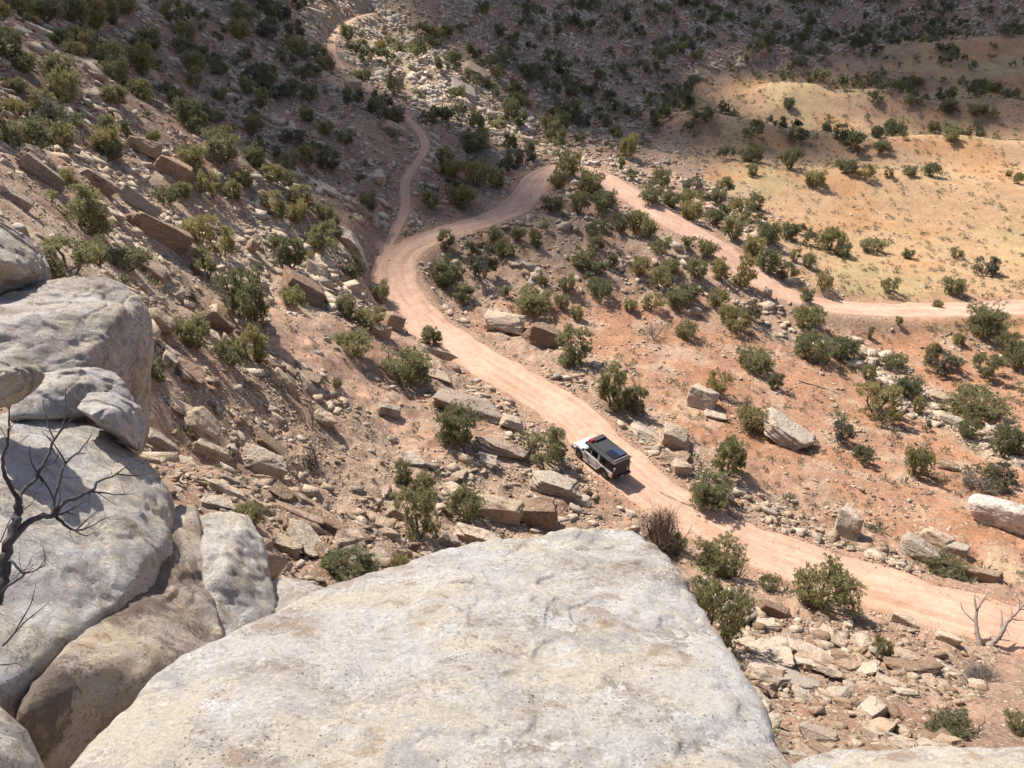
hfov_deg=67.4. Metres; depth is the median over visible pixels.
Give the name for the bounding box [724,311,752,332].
juniper
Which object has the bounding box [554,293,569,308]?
juniper
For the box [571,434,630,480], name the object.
suv
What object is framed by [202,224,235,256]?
juniper
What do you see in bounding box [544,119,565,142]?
juniper
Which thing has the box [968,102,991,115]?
juniper
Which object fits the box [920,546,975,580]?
juniper
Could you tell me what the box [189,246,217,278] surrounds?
juniper
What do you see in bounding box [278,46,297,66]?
juniper
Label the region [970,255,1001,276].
juniper
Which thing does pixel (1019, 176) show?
juniper
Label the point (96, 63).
boulder
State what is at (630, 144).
juniper
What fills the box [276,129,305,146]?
juniper
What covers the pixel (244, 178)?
juniper
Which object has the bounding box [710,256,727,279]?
juniper
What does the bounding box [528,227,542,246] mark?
juniper
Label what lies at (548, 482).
boulder
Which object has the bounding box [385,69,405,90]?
juniper
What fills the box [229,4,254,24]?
juniper
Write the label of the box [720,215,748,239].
juniper
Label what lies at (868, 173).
juniper
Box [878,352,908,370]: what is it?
juniper
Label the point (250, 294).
juniper
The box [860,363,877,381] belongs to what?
juniper
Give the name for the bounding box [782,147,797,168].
juniper
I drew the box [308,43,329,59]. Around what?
juniper
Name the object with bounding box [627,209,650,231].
juniper
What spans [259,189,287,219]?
juniper
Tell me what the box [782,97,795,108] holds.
juniper
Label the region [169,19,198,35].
juniper
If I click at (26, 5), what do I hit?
juniper
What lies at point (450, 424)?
juniper
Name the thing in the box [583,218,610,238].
juniper
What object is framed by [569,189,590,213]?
juniper
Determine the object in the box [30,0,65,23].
juniper
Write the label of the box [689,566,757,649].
juniper
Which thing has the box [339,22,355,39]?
juniper
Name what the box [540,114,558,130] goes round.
juniper
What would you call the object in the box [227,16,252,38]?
juniper
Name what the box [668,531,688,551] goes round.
juniper
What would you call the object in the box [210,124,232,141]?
juniper
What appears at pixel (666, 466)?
boulder
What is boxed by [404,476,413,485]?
juniper
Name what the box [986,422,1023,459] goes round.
juniper
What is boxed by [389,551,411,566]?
juniper
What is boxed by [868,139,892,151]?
juniper
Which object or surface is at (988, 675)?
bare shrub
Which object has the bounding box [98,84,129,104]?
juniper
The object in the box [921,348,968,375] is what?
juniper
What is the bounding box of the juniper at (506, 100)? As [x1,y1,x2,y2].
[501,95,521,115]
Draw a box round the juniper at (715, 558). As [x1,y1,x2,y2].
[688,530,749,579]
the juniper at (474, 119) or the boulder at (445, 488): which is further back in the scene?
the juniper at (474, 119)
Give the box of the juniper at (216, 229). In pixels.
[202,222,224,238]
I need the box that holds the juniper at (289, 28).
[283,18,304,35]
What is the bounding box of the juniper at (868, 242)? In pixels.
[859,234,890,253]
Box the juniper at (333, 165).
[316,147,341,173]
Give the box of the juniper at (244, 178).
[229,167,255,187]
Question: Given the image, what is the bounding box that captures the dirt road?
[374,165,1023,654]
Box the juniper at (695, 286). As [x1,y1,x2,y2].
[677,277,701,298]
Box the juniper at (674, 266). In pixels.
[657,258,680,275]
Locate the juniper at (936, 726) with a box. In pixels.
[923,704,974,740]
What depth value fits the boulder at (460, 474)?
56.11 m
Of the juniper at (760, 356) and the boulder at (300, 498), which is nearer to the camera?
the boulder at (300, 498)
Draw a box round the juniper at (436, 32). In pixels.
[425,26,446,38]
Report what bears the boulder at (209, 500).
on the ground
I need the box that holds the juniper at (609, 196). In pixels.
[591,188,617,207]
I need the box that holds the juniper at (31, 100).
[25,86,54,112]
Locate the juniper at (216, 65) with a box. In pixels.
[206,59,230,74]
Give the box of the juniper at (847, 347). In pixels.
[828,335,861,362]
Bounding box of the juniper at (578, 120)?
[572,113,592,128]
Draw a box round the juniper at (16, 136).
[0,117,30,147]
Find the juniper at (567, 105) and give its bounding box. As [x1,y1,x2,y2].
[562,96,583,120]
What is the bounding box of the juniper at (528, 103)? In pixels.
[516,93,532,110]
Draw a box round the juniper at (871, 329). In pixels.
[867,325,874,338]
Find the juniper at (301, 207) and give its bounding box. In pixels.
[284,196,307,221]
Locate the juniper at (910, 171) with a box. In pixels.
[900,165,918,175]
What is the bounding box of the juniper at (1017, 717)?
[1001,706,1023,735]
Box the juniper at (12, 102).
[0,95,28,116]
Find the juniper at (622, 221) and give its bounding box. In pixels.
[608,212,629,231]
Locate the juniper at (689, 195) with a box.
[680,188,697,203]
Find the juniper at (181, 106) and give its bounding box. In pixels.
[171,94,203,125]
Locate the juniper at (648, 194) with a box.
[637,183,666,203]
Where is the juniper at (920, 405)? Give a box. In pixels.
[911,396,924,413]
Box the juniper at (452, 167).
[440,158,464,177]
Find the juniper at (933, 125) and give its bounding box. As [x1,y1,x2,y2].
[926,120,941,130]
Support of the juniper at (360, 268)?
on the ground
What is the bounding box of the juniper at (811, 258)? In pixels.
[802,252,817,268]
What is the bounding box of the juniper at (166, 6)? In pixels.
[159,0,184,22]
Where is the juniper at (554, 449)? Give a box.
[514,423,571,469]
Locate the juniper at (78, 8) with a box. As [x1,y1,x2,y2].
[60,0,90,29]
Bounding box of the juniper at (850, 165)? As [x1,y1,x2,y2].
[838,157,859,173]
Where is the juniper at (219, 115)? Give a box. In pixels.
[208,110,226,122]
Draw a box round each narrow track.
[327,13,374,69]
[384,106,429,259]
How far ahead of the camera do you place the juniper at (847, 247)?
118.48 m
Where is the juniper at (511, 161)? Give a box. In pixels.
[503,148,521,168]
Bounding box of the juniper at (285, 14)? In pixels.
[274,1,292,23]
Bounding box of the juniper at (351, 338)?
[329,326,374,358]
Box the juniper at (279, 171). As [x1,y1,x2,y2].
[260,163,286,182]
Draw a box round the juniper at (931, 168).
[923,161,943,176]
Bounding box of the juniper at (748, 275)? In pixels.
[732,251,759,287]
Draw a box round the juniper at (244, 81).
[237,74,254,93]
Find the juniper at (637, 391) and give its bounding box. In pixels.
[623,383,648,415]
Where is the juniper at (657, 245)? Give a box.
[650,237,672,254]
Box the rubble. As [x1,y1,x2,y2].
[0,0,1023,762]
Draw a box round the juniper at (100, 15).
[83,0,108,28]
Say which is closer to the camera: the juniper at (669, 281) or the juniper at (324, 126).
the juniper at (669, 281)
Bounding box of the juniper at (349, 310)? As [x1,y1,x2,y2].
[334,292,356,318]
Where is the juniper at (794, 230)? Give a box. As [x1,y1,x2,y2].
[777,221,800,240]
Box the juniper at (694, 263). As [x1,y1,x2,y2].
[686,255,711,278]
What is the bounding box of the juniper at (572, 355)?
[554,322,593,366]
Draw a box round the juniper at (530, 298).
[512,283,553,315]
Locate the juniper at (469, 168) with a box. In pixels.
[460,159,489,185]
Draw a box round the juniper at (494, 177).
[484,166,506,188]
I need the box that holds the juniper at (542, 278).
[537,275,548,285]
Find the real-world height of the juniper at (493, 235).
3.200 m
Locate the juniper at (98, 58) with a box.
[93,48,111,61]
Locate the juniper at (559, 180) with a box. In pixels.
[546,168,569,188]
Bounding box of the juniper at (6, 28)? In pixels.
[0,25,23,44]
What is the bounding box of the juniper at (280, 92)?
[269,83,287,102]
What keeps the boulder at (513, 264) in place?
on the ground
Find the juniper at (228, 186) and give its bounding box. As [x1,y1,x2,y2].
[222,177,242,200]
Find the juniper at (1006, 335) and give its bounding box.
[994,328,1022,350]
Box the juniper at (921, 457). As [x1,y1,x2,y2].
[904,443,937,478]
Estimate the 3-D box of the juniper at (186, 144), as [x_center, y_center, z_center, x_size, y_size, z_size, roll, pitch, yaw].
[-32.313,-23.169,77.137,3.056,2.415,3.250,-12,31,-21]
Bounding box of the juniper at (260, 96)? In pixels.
[253,86,267,109]
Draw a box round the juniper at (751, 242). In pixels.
[742,232,766,256]
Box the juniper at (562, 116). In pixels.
[555,107,570,128]
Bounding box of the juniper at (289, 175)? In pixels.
[283,169,294,184]
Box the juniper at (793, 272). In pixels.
[775,261,800,278]
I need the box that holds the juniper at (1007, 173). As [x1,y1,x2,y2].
[1005,170,1013,175]
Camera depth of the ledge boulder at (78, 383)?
5.63 m
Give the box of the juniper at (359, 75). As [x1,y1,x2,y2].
[351,67,372,80]
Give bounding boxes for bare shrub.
[183,280,201,302]
[226,309,241,326]
[291,387,322,429]
[297,436,322,468]
[323,495,332,510]
[631,498,695,556]
[642,318,673,341]
[729,547,750,576]
[830,423,851,445]
[920,701,993,735]
[951,465,1001,495]
[955,654,1004,681]
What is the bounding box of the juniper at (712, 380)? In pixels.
[705,367,735,393]
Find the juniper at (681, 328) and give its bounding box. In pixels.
[674,318,700,340]
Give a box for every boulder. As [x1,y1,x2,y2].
[0,220,51,295]
[0,275,153,454]
[0,358,44,407]
[0,412,175,717]
[0,706,44,767]
[4,185,34,210]
[5,19,18,27]
[9,20,32,34]
[10,367,133,427]
[14,143,52,167]
[14,504,223,767]
[16,151,65,193]
[24,20,51,34]
[32,16,44,24]
[33,32,50,42]
[64,192,77,202]
[70,527,791,767]
[74,55,97,65]
[77,166,122,196]
[77,392,146,450]
[78,181,95,197]
[104,207,125,222]
[115,239,127,249]
[117,184,162,217]
[125,212,194,255]
[126,135,162,159]
[139,94,163,104]
[140,259,167,283]
[147,428,180,454]
[148,307,176,334]
[153,155,193,184]
[155,262,170,276]
[158,342,181,357]
[161,101,172,110]
[161,350,178,367]
[163,393,192,415]
[176,364,191,380]
[178,357,205,383]
[179,455,194,463]
[180,406,221,444]
[182,244,204,263]
[192,438,230,462]
[198,308,236,335]
[199,492,236,510]
[200,511,276,636]
[205,479,244,498]
[206,271,224,281]
[206,329,220,345]
[217,473,239,484]
[225,259,245,271]
[237,276,253,283]
[240,316,264,332]
[241,442,287,480]
[245,234,260,253]
[250,474,273,480]
[250,496,271,514]
[253,157,272,170]
[253,425,289,456]
[257,316,271,324]
[267,479,294,502]
[268,500,325,523]
[272,530,302,559]
[272,577,324,611]
[276,368,294,392]
[278,264,326,308]
[285,518,326,557]
[286,363,295,376]
[286,514,327,534]
[292,491,314,506]
[297,368,316,392]
[298,368,323,384]
[305,256,327,267]
[306,259,328,278]
[306,572,325,583]
[308,510,374,543]
[310,408,337,426]
[314,543,325,558]
[315,181,337,197]
[335,529,363,546]
[338,226,368,270]
[342,540,368,561]
[343,78,362,91]
[345,511,356,519]
[369,545,392,562]
[371,322,391,341]
[372,169,385,185]
[372,523,384,528]
[375,401,400,418]
[375,515,396,528]
[380,485,391,497]
[381,120,407,136]
[381,530,400,542]
[382,547,400,560]
[383,311,405,332]
[384,501,404,509]
[384,504,412,520]
[385,527,406,545]
[401,451,424,467]
[406,542,420,551]
[420,343,457,359]
[428,369,451,384]
[432,388,501,423]
[437,530,460,547]
[441,484,450,494]
[445,481,461,495]
[450,77,476,102]
[451,469,467,481]
[453,522,501,542]
[462,60,490,83]
[464,493,523,524]
[472,436,531,461]
[476,451,496,468]
[484,310,525,334]
[499,413,523,433]
[508,261,518,266]
[519,260,535,271]
[519,496,557,530]
[521,322,561,348]
[528,470,580,499]
[570,494,591,507]
[630,419,661,441]
[659,448,686,465]
[661,421,688,450]
[662,462,670,468]
[669,450,687,453]
[671,458,692,475]
[678,451,690,462]
[686,383,719,410]
[704,409,726,419]
[733,634,755,645]
[736,654,746,668]
[738,651,757,667]
[743,645,760,653]
[744,608,757,621]
[744,637,764,650]
[745,649,762,656]
[745,657,785,673]
[749,668,792,688]
[750,618,781,632]
[750,632,793,652]
[750,682,768,697]
[752,685,771,708]
[759,598,789,618]
[761,407,815,450]
[761,632,794,668]
[761,684,778,698]
[762,699,770,712]
[763,287,772,298]
[765,666,785,687]
[765,682,775,690]
[766,659,820,692]
[768,711,783,728]
[772,727,793,736]
[777,739,792,749]
[781,628,794,635]
[783,277,799,283]
[786,633,828,662]
[786,750,808,756]
[791,684,812,700]
[791,746,1023,767]
[793,650,817,660]
[794,657,815,670]
[795,740,818,755]
[798,723,838,742]
[807,738,831,753]
[812,663,842,678]
[816,623,835,640]
[821,654,834,663]
[826,686,851,698]
[830,633,850,647]
[830,648,848,659]
[831,656,861,671]
[832,696,859,706]
[834,505,863,541]
[840,619,852,626]
[849,631,873,646]
[855,686,875,689]
[856,660,880,675]
[856,681,869,686]
[856,695,887,720]
[862,726,883,738]
[864,717,897,733]
[868,645,894,659]
[871,744,892,750]
[875,671,897,686]
[881,699,905,720]
[881,740,903,749]
[883,655,916,671]
[884,732,896,736]
[887,735,915,746]
[888,740,907,745]
[889,612,919,628]
[891,687,920,698]
[893,647,918,660]
[898,530,940,564]
[901,659,944,675]
[913,729,935,739]
[913,737,938,746]
[917,673,939,686]
[918,526,956,551]
[927,389,953,403]
[931,727,951,735]
[933,733,965,747]
[934,630,961,646]
[937,460,958,470]
[938,741,946,746]
[939,414,963,425]
[939,662,959,672]
[940,541,970,557]
[965,566,1004,582]
[967,678,975,682]
[968,494,1023,535]
[987,436,1007,445]
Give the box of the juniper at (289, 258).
[268,232,306,267]
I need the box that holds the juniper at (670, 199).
[660,187,684,207]
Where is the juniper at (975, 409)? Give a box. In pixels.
[938,380,1016,423]
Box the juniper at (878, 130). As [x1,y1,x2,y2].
[870,125,885,138]
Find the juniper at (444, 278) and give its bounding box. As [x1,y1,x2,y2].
[429,253,463,289]
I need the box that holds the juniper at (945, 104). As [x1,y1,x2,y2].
[938,98,959,111]
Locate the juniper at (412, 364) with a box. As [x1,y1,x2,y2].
[379,345,437,388]
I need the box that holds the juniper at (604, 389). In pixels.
[596,358,630,412]
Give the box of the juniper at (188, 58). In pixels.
[179,49,205,72]
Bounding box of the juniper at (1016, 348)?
[1001,338,1023,369]
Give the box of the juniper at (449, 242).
[436,228,455,249]
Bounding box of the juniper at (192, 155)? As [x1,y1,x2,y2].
[177,144,207,170]
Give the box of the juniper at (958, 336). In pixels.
[951,332,966,343]
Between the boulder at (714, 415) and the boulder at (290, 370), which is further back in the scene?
the boulder at (714, 415)
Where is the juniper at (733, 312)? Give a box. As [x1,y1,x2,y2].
[717,302,741,323]
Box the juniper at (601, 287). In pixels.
[587,276,612,297]
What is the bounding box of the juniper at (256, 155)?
[240,141,266,167]
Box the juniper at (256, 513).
[232,499,266,525]
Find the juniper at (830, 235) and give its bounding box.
[815,225,849,250]
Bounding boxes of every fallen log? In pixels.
[660,492,696,506]
[799,380,839,393]
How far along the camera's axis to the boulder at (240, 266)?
66.51 m
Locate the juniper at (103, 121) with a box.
[96,112,115,131]
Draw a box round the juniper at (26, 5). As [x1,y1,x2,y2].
[3,0,39,16]
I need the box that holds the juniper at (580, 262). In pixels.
[570,245,598,268]
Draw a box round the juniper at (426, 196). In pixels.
[419,188,442,207]
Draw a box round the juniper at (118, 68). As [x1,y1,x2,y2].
[98,54,131,82]
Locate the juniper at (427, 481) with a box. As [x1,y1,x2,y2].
[414,467,436,492]
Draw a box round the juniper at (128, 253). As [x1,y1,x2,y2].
[107,242,155,272]
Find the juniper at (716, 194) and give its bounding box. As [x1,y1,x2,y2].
[710,189,727,204]
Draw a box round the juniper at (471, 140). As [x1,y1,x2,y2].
[459,126,489,152]
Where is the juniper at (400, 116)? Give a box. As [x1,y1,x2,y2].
[387,102,405,123]
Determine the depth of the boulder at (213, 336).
50.41 m
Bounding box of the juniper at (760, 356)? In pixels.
[734,344,775,374]
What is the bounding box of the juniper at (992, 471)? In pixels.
[951,462,1013,495]
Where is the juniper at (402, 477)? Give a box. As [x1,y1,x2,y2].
[393,457,412,485]
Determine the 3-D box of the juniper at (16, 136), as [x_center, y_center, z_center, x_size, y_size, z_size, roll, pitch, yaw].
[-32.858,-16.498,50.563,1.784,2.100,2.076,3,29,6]
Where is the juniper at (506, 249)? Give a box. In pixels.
[491,236,515,257]
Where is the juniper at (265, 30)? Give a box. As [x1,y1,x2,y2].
[257,16,280,41]
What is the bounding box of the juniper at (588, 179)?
[573,164,606,195]
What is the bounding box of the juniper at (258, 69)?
[253,64,278,88]
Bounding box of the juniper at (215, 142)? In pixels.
[200,126,239,164]
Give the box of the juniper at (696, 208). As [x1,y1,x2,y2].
[678,198,705,220]
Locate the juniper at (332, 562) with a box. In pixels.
[319,543,380,581]
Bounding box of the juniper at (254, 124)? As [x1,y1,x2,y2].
[240,112,266,134]
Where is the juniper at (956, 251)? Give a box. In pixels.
[950,246,965,258]
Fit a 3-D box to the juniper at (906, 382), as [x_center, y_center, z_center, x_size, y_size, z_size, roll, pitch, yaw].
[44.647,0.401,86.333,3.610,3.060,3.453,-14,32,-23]
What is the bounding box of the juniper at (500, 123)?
[488,115,506,130]
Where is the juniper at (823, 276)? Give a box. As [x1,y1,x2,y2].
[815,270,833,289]
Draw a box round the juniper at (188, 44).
[168,30,198,53]
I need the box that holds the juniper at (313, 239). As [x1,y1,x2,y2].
[304,223,339,250]
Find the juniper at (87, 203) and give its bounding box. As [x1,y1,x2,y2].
[43,181,104,224]
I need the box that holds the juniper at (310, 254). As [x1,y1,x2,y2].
[304,248,313,257]
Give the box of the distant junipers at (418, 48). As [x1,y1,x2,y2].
[0,0,1023,431]
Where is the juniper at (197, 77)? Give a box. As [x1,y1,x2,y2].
[184,65,203,88]
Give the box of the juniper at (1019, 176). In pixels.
[1012,171,1023,183]
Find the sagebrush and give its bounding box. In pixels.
[0,3,1023,746]
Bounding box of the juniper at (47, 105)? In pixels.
[19,92,72,136]
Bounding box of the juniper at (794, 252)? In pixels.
[788,248,801,260]
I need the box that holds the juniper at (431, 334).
[419,324,442,345]
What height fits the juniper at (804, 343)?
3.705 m
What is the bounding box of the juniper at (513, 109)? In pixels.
[503,99,518,120]
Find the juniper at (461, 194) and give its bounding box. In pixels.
[444,183,478,210]
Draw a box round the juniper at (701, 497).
[686,465,737,512]
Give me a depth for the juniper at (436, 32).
192.21 m
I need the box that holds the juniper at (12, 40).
[0,28,22,58]
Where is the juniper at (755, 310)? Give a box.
[739,298,762,321]
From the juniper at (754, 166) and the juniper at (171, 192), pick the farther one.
the juniper at (754, 166)
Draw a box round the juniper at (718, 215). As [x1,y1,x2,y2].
[701,208,725,224]
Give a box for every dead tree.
[0,388,157,675]
[960,592,993,645]
[986,587,1023,648]
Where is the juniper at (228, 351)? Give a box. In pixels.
[207,334,243,366]
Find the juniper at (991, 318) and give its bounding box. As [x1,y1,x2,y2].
[965,299,1011,337]
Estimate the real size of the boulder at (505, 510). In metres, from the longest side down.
4.193 x 2.061 x 1.752 m
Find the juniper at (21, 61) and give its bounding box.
[9,50,37,73]
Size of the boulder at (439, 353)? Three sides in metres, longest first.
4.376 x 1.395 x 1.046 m
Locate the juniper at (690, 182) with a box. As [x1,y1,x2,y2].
[682,174,703,193]
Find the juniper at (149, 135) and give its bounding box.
[143,129,161,140]
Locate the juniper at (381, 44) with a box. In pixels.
[373,39,387,49]
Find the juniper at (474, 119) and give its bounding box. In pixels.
[466,108,486,127]
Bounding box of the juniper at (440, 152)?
[435,146,454,165]
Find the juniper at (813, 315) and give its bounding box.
[790,302,828,328]
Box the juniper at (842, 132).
[831,123,848,140]
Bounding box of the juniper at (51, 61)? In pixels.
[37,50,77,74]
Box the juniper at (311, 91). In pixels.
[298,82,317,100]
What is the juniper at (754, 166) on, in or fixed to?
on the ground
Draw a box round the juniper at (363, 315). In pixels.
[352,305,385,327]
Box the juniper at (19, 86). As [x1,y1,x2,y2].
[2,77,26,93]
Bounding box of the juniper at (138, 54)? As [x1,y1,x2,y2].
[122,41,156,75]
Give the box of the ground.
[0,0,1023,763]
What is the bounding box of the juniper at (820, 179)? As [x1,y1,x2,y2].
[803,168,828,186]
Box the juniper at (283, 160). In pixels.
[275,148,299,170]
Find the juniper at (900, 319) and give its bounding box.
[895,316,903,324]
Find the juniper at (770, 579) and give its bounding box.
[758,571,782,593]
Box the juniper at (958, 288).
[941,273,969,295]
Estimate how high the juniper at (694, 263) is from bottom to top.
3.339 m
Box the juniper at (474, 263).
[464,243,499,278]
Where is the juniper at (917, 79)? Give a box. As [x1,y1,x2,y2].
[903,75,926,85]
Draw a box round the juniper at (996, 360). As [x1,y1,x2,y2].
[971,351,1007,378]
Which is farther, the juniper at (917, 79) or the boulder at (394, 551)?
the juniper at (917, 79)
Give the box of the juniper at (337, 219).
[316,214,342,240]
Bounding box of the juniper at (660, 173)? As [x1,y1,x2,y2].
[652,166,671,187]
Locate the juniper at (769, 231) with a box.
[757,220,781,244]
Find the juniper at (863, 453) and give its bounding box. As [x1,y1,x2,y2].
[854,443,875,464]
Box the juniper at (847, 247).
[834,240,852,257]
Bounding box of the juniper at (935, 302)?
[931,299,943,307]
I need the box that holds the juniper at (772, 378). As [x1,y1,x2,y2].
[766,371,785,389]
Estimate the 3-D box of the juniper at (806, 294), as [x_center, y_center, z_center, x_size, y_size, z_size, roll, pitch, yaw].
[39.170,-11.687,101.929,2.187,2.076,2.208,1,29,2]
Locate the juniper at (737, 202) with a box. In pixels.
[731,196,754,210]
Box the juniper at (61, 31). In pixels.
[57,28,66,39]
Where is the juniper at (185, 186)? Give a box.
[173,180,192,198]
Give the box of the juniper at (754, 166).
[747,162,758,174]
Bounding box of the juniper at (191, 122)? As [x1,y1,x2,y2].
[186,110,209,134]
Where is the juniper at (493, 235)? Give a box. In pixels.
[486,224,503,247]
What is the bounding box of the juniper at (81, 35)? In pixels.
[64,30,92,55]
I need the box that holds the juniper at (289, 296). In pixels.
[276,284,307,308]
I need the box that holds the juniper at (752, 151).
[743,139,765,161]
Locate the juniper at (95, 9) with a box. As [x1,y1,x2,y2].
[81,0,110,20]
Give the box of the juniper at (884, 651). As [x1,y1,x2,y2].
[873,632,894,657]
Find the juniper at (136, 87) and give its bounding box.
[125,76,152,100]
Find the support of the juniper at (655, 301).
on the ground
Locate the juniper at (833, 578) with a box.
[791,553,868,617]
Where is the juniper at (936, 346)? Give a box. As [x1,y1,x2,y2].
[923,341,942,363]
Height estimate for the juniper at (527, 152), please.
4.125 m
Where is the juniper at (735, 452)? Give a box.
[710,434,747,475]
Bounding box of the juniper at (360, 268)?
[340,253,366,278]
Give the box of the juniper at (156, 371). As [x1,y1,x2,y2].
[151,355,167,381]
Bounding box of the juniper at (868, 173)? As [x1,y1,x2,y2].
[857,163,876,177]
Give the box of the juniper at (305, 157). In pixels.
[297,143,317,168]
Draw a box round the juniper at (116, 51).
[95,37,129,74]
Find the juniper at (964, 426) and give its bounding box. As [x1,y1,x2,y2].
[956,412,982,438]
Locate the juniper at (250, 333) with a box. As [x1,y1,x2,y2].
[234,323,269,363]
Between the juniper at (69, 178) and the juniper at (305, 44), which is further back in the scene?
the juniper at (305, 44)
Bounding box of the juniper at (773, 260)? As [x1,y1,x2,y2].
[757,247,782,273]
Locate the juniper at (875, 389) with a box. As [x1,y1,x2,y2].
[852,379,905,422]
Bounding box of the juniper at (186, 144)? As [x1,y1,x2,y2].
[174,142,206,164]
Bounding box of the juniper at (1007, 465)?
[984,461,1019,488]
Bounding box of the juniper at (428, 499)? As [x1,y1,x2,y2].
[389,481,442,541]
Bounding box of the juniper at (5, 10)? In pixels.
[0,0,11,18]
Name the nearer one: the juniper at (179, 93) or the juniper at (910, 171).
the juniper at (179, 93)
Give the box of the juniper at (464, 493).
[442,482,485,523]
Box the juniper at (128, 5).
[114,0,138,13]
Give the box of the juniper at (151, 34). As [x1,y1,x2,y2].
[136,23,163,49]
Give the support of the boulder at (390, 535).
on the ground
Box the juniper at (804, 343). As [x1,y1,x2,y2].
[793,328,839,363]
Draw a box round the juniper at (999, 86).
[987,79,1005,91]
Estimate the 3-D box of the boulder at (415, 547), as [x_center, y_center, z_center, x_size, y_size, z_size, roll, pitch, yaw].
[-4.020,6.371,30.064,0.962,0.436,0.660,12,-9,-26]
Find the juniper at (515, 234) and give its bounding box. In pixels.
[509,224,525,240]
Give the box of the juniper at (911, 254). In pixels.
[901,247,915,259]
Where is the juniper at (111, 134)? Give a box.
[86,122,125,154]
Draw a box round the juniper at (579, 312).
[569,305,583,320]
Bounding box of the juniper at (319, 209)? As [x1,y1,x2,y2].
[312,201,335,221]
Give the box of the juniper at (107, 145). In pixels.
[92,138,122,160]
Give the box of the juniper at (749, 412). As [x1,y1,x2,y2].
[735,401,768,430]
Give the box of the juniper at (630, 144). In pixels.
[619,131,640,157]
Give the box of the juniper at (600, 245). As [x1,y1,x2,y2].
[587,235,605,252]
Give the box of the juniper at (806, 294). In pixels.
[799,287,815,302]
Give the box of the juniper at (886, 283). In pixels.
[880,277,901,292]
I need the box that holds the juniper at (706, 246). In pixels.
[697,236,721,258]
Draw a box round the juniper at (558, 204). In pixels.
[539,192,566,211]
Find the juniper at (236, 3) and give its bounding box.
[229,0,248,16]
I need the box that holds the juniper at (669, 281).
[648,263,674,287]
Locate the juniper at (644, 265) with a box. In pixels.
[630,255,652,275]
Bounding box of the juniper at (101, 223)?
[71,207,116,235]
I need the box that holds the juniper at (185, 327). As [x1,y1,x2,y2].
[168,310,210,354]
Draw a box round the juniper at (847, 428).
[830,417,857,440]
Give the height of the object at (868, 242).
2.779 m
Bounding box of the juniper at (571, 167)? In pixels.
[551,148,582,175]
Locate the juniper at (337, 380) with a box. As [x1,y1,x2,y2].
[330,377,342,387]
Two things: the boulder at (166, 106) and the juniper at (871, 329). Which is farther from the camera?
the juniper at (871, 329)
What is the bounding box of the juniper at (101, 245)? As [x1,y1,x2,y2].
[81,233,112,266]
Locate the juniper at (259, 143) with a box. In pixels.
[242,134,267,152]
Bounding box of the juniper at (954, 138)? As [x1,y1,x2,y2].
[942,127,961,141]
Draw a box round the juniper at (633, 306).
[623,299,638,312]
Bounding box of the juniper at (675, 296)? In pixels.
[665,286,695,308]
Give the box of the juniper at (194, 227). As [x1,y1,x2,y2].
[177,212,218,243]
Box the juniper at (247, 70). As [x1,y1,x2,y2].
[240,64,257,82]
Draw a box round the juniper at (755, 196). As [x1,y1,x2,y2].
[749,191,766,209]
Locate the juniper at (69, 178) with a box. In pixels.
[58,167,79,189]
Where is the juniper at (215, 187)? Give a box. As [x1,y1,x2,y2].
[193,169,221,199]
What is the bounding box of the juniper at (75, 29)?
[61,21,95,58]
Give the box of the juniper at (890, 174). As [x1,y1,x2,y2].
[883,168,893,177]
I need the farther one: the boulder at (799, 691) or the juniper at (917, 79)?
the juniper at (917, 79)
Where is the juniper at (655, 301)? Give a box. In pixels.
[640,292,666,307]
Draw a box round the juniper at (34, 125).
[0,114,52,148]
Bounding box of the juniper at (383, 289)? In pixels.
[367,278,389,302]
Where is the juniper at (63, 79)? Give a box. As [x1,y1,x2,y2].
[45,64,81,102]
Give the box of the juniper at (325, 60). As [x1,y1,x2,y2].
[313,52,335,70]
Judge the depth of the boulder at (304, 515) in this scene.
23.85 m
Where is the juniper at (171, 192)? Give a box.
[151,182,180,203]
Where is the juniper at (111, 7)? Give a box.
[103,0,122,24]
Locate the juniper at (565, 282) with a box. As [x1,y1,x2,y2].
[556,273,576,291]
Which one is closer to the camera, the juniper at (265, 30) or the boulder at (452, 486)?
the boulder at (452, 486)
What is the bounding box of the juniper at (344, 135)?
[333,128,354,143]
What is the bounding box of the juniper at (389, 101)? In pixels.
[370,88,393,107]
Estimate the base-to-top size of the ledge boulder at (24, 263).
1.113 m
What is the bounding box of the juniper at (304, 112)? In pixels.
[299,105,315,120]
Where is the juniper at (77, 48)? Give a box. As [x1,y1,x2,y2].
[62,39,87,57]
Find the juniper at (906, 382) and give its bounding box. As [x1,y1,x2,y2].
[889,373,924,398]
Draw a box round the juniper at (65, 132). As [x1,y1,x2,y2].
[38,117,75,152]
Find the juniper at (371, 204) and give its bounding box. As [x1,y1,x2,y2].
[356,189,378,210]
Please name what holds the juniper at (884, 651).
on the ground
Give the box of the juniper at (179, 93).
[166,86,189,103]
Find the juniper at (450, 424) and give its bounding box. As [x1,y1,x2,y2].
[431,398,479,447]
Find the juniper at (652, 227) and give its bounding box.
[640,213,659,237]
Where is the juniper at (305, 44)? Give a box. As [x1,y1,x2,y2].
[290,35,309,51]
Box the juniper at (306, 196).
[286,183,314,209]
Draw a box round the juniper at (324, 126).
[315,119,333,135]
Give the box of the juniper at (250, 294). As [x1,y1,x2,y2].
[211,261,270,321]
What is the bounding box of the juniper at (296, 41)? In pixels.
[283,35,305,54]
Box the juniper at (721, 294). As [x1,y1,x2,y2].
[706,287,732,306]
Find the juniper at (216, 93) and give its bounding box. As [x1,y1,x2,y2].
[209,86,227,101]
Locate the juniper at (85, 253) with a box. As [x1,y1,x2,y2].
[40,233,106,279]
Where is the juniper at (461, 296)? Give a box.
[450,281,475,302]
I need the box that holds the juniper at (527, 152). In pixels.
[514,142,536,164]

